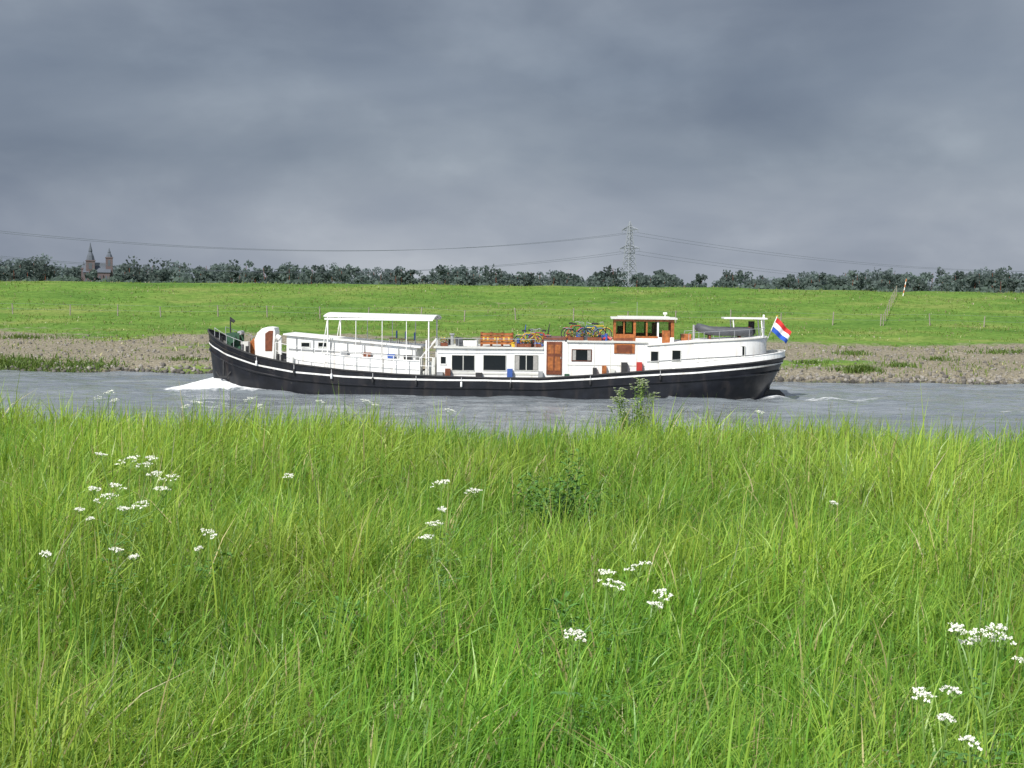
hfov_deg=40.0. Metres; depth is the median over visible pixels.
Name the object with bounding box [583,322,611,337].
bicycle
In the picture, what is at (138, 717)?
meadow grass
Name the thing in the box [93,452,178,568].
cow parsley
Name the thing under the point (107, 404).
cow parsley
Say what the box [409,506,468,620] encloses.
cow parsley
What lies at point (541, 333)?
bicycle
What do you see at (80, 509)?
cow parsley
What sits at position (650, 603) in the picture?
cow parsley
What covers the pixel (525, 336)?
bicycle
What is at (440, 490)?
cow parsley
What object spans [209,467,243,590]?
dock plant
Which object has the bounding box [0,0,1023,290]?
sky
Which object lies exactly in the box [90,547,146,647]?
cow parsley
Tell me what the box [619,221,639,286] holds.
electricity pylon
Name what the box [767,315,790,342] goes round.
national flag
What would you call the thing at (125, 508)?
cow parsley
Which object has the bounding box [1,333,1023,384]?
riprap stones
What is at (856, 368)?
dike vegetation
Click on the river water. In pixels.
(889, 400)
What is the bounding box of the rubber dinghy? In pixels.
[695,321,754,338]
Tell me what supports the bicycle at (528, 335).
on the canal barge
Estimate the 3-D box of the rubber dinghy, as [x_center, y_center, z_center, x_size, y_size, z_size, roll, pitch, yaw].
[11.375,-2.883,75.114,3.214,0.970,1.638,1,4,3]
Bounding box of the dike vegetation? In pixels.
[0,280,1023,381]
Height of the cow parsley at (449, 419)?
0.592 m
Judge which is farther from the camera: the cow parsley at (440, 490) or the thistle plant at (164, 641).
the cow parsley at (440, 490)
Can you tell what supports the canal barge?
on the river water
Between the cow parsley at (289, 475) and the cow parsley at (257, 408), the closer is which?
the cow parsley at (289, 475)
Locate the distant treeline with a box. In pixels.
[0,253,1023,292]
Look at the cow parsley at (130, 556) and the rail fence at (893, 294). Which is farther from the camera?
the rail fence at (893, 294)
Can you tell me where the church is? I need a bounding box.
[81,242,112,281]
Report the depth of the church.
634.45 m
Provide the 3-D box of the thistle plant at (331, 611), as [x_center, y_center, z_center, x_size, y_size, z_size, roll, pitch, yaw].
[-0.741,1.107,6.068,0.334,0.381,0.285,4,5,37]
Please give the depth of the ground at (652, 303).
117.19 m
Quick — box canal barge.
[207,312,785,399]
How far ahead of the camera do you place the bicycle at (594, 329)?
75.69 m
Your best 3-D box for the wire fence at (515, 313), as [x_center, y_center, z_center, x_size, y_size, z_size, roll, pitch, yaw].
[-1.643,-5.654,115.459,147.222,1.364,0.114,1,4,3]
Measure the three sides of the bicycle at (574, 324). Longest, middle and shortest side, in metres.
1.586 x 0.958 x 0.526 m
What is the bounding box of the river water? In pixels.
[0,370,1023,446]
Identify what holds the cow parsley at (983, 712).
on the ground at (652, 303)
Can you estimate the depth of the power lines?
621.45 m
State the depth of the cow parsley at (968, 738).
3.77 m
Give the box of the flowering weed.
[607,376,660,437]
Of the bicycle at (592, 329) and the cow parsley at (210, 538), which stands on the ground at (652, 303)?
the cow parsley at (210, 538)
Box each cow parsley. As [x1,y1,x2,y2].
[22,550,53,632]
[72,507,106,575]
[79,390,119,422]
[88,482,148,600]
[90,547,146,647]
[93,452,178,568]
[173,528,221,625]
[181,401,201,426]
[243,397,268,423]
[282,473,312,513]
[360,399,377,424]
[409,479,480,609]
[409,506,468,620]
[446,408,466,440]
[516,628,609,767]
[570,561,672,691]
[823,501,862,552]
[868,685,1000,767]
[948,622,1023,765]
[958,735,982,767]
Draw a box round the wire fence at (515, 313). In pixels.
[12,303,1023,326]
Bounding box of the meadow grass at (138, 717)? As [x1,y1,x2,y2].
[0,369,1023,767]
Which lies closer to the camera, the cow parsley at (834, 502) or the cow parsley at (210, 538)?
the cow parsley at (210, 538)
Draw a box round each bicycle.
[514,330,542,343]
[522,328,544,342]
[529,328,550,342]
[561,321,587,338]
[564,322,591,339]
[578,323,605,338]
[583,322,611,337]
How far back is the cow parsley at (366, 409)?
14.05 m
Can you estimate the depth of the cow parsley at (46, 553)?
6.37 m
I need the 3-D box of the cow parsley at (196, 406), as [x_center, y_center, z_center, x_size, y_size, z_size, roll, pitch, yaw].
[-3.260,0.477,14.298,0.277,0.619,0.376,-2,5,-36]
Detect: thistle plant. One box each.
[149,630,191,692]
[292,596,364,661]
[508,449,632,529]
[540,591,594,661]
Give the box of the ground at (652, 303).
[0,281,1023,767]
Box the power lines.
[0,231,1023,284]
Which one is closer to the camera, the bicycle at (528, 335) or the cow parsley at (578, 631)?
the cow parsley at (578, 631)
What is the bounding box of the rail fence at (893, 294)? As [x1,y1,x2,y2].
[883,286,896,325]
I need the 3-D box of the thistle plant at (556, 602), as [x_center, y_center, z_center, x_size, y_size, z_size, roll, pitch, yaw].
[0.232,1.094,5.966,0.239,0.438,0.200,1,4,0]
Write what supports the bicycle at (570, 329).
on the canal barge
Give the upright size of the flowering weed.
0.920 m
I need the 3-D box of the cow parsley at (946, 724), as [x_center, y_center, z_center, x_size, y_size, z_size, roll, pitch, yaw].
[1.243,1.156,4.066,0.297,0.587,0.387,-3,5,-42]
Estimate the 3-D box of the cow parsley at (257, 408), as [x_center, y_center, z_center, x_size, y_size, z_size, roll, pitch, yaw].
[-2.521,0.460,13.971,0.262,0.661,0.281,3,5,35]

